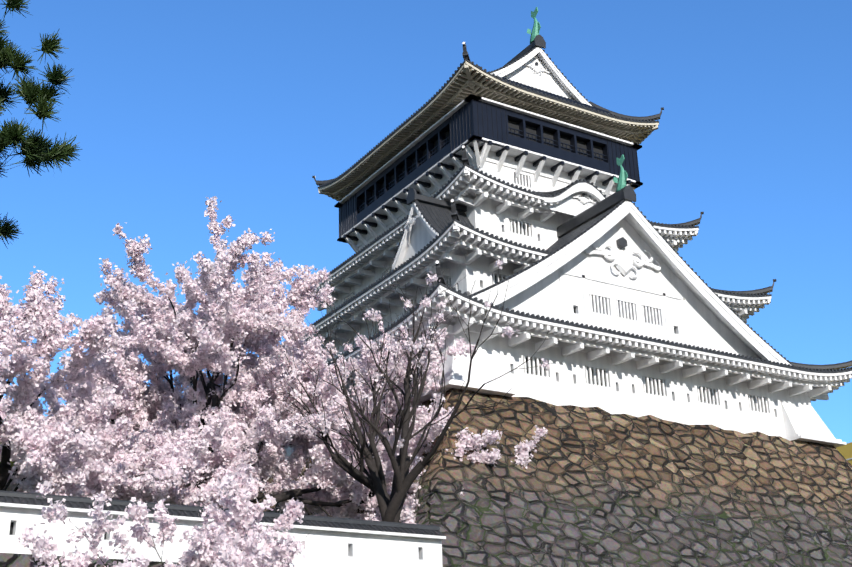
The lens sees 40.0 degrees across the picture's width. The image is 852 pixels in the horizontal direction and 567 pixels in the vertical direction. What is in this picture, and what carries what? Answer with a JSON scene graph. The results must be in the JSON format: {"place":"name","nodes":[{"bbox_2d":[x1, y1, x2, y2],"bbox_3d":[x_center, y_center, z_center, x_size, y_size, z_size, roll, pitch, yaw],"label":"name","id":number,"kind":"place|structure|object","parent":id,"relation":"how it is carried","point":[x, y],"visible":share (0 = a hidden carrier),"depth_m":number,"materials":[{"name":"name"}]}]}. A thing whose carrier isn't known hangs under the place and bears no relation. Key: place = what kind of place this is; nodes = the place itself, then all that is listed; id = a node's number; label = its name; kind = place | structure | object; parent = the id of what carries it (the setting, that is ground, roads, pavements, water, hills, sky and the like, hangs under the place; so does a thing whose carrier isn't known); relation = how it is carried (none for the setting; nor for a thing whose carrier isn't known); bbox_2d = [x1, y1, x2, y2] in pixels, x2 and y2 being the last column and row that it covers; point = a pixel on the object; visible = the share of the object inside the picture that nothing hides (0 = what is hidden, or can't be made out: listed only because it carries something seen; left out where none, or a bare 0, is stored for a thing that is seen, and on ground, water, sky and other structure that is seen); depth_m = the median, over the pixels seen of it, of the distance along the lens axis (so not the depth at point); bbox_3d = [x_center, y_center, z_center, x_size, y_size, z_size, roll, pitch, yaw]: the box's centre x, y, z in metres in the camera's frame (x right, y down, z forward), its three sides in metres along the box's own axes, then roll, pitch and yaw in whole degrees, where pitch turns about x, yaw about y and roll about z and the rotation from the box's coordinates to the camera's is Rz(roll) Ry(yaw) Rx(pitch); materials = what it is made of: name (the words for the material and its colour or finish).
{"place":"outdoors","nodes":[
{"label":"outdoors","id":0,"kind":"place"},
{"bbox_2d":[0,0,851,443],"label":"sky","id":1,"kind":"structure","parent":0,"point":[171,106],"materials":[{"name":"blue"}]},
{"bbox_2d":[478,77,610,114],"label":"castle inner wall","id":2,"kind":"structure","parent":0,"point":[559,97],"depth_m":91.52,"materials":[{"name":"white paint"}]},
{"label":"ground","id":3,"kind":"structure","parent":0,"visible":0},
{"bbox_2d":[0,0,81,248],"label":"pine tree","id":4,"kind":"object","parent":3,"relation":"on","point":[35,149],"visible":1,"depth_m":19.35,"materials":[{"name":"green plant"}]},
{"bbox_2d":[0,553,179,566],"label":"stone retaining wall","id":5,"kind":"structure","parent":3,"relation":"on","point":[13,560],"depth_m":42.80,"materials":[{"name":"stone"}]},
{"bbox_2d":[18,460,309,566],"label":"cherry tree wood","id":6,"kind":"object","parent":3,"relation":"on","point":[218,541],"visible":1,"depth_m":40.10,"materials":[{"name":"pink plant"}]},
{"bbox_2d":[246,388,851,566],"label":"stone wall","id":7,"kind":"structure","parent":3,"relation":"on","point":[593,487],"depth_m":66.45,"materials":[{"name":"brown stone"}]},
{"bbox_2d":[259,317,846,476],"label":"castle walls","id":8,"kind":"structure","parent":7,"relation":"on","point":[578,378],"depth_m":73.73,"materials":[{"name":"paint"}]},
{"bbox_2d":[271,260,851,400],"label":"lower roof","id":9,"kind":"structure","parent":8,"relation":"on","point":[819,382],"depth_m":72.33,"materials":[{"name":"paint"}]},
{"bbox_2d":[322,250,521,362],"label":"castle walls","id":10,"kind":"structure","parent":9,"relation":"on","point":[481,275],"depth_m":76.17,"materials":[{"name":"paint"}]},
{"bbox_2d":[258,199,775,367],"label":"roof tier","id":11,"kind":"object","parent":10,"relation":"on","point":[454,238],"depth_m":76.99,"materials":[{"name":"paint"}]},
{"bbox_2d":[392,187,471,269],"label":"dormer gable","id":12,"kind":"structure","parent":11,"relation":"attached to","point":[431,222],"depth_m":79.52,"materials":[{"name":"paint"}]},
{"bbox_2d":[406,213,419,225],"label":"gable ornament","id":13,"kind":"object","parent":12,"relation":"attached to","point":[412,221],"visible":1,"depth_m":78.85,"materials":[{"name":"white paint"}]},
{"bbox_2d":[326,194,574,314],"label":"castle walls","id":14,"kind":"structure","parent":11,"relation":"on","point":[532,230],"depth_m":82.57,"materials":[{"name":"paint"}]},
{"bbox_2d":[291,145,703,310],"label":"roof tier","id":15,"kind":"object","parent":14,"relation":"on","point":[464,183],"depth_m":83.95,"materials":[{"name":"paint"}]},
{"bbox_2d":[357,148,616,249],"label":"castle walls","id":16,"kind":"structure","parent":15,"relation":"on","point":[523,180],"depth_m":87.34,"materials":[{"name":"paint"}]},
{"bbox_2d":[334,94,642,244],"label":"top storey","id":17,"kind":"object","parent":16,"relation":"on","point":[469,119],"visible":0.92,"depth_m":89.20,"materials":[{"name":"black wood"}]},
{"bbox_2d":[343,139,630,252],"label":"support brackets","id":18,"kind":"object","parent":17,"relation":"attached to","point":[477,160],"visible":0.79,"depth_m":88.48,"materials":[{"name":"white paint"}]},
{"bbox_2d":[312,42,663,200],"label":"top roof","id":19,"kind":"structure","parent":17,"relation":"on","point":[468,78],"depth_m":89.63,"materials":[{"name":"grey tile"}]},
{"bbox_2d":[527,7,540,43],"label":"roof fish ornament","id":20,"kind":"object","parent":19,"relation":"on","point":[535,29],"visible":0.79,"depth_m":94.05,"materials":[{"name":"green metal"}]},
{"bbox_2d":[524,61,549,74],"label":"gable ornament","id":21,"kind":"object","parent":19,"relation":"attached to","point":[536,69],"visible":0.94,"depth_m":92.96,"materials":[{"name":"paint"}]},
{"bbox_2d":[490,35,593,106],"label":"gable","id":22,"kind":"structure","parent":19,"relation":"on","point":[554,80],"depth_m":93.26,"materials":[{"name":"white paint"}]},
{"bbox_2d":[540,183,604,215],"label":"curved gable","id":23,"kind":"structure","parent":15,"relation":"attached to","point":[570,205],"depth_m":83.51,"materials":[{"name":"paint"}]},
{"bbox_2d":[572,193,595,204],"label":"gable ornament","id":24,"kind":"object","parent":15,"relation":"attached to","point":[583,199],"visible":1,"depth_m":84.04,"materials":[{"name":"paint"}]},
{"bbox_2d":[459,185,792,384],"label":"large gable","id":25,"kind":"structure","parent":9,"relation":"on","point":[716,323],"depth_m":77.64,"materials":[{"name":"paint"}]},
{"bbox_2d":[613,154,627,191],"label":"roof fish ornament","id":26,"kind":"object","parent":25,"relation":"on","point":[620,181],"depth_m":78.91,"materials":[{"name":"green metal"}]},
{"bbox_2d":[585,237,660,277],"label":"gable ornament","id":27,"kind":"object","parent":25,"relation":"attached to","point":[624,262],"visible":0.9,"depth_m":77.31,"materials":[{"name":"white paint"}]},
{"bbox_2d":[559,270,691,346],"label":"gable wall trim","id":28,"kind":"structure","parent":25,"relation":"attached to","point":[584,277],"depth_m":76.38,"materials":[{"name":"white paint"}]},
{"bbox_2d":[836,442,851,464],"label":"gold building","id":29,"kind":"structure","parent":3,"relation":"on","point":[845,451],"depth_m":113.13,"materials":[{"name":"paint"}]},
{"label":"bank top grass","id":30,"kind":"object","parent":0,"visible":0},
{"bbox_2d":[0,304,250,508],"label":"cherry tree","id":31,"kind":"object","parent":30,"relation":"on","point":[128,395],"visible":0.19,"depth_m":61.45,"materials":[{"name":"pink plant"}]},
{"bbox_2d":[0,266,265,508],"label":"cherry tree","id":32,"kind":"object","parent":30,"relation":"on","point":[162,469],"visible":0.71,"depth_m":50.01,"materials":[{"name":"pink plant"}]},
{"bbox_2d":[44,258,370,514],"bbox_3d":[-10.396,8.175,63.080,19.836,17.946,19.951,11,-25,-30],"label":"cherry tree","id":33,"kind":"object","parent":30,"relation":"on","point":[228,433],"visible":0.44,"depth_m":60.55,"materials":[{"name":"pink plant"}]},
{"bbox_2d":[0,490,445,566],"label":"perimeter wall","id":34,"kind":"structure","parent":30,"relation":"on","point":[336,542],"depth_m":47.58,"materials":[{"name":"paint"}]},
{"bbox_2d":[94,196,462,523],"bbox_3d":[-7.684,6.080,60.805,20.289,20.152,14.932,11,-25,-30],"label":"cherry tree","id":35,"kind":"object","parent":30,"relation":"on","point":[235,316],"visible":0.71,"depth_m":58.64,"materials":[{"name":"pink plant"}]},
{"bbox_2d":[261,259,552,522],"bbox_3d":[-0.691,5.008,54.823,10.325,17.184,16.090,11,-25,-30],"label":"bare tree","id":36,"kind":"object","parent":30,"relation":"on","point":[392,504],"visible":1,"depth_m":56.31,"materials":[{"name":"brown plant"}]},
{"bbox_2d":[286,311,547,512],"bbox_3d":[-3.152,9.588,66.196,14.540,17.215,15.969,11,-25,-30],"label":"cherry tree","id":37,"kind":"object","parent":30,"relation":"on","point":[326,465],"visible":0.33,"depth_m":62.08,"materials":[{"name":"pink plant"}]}
]}

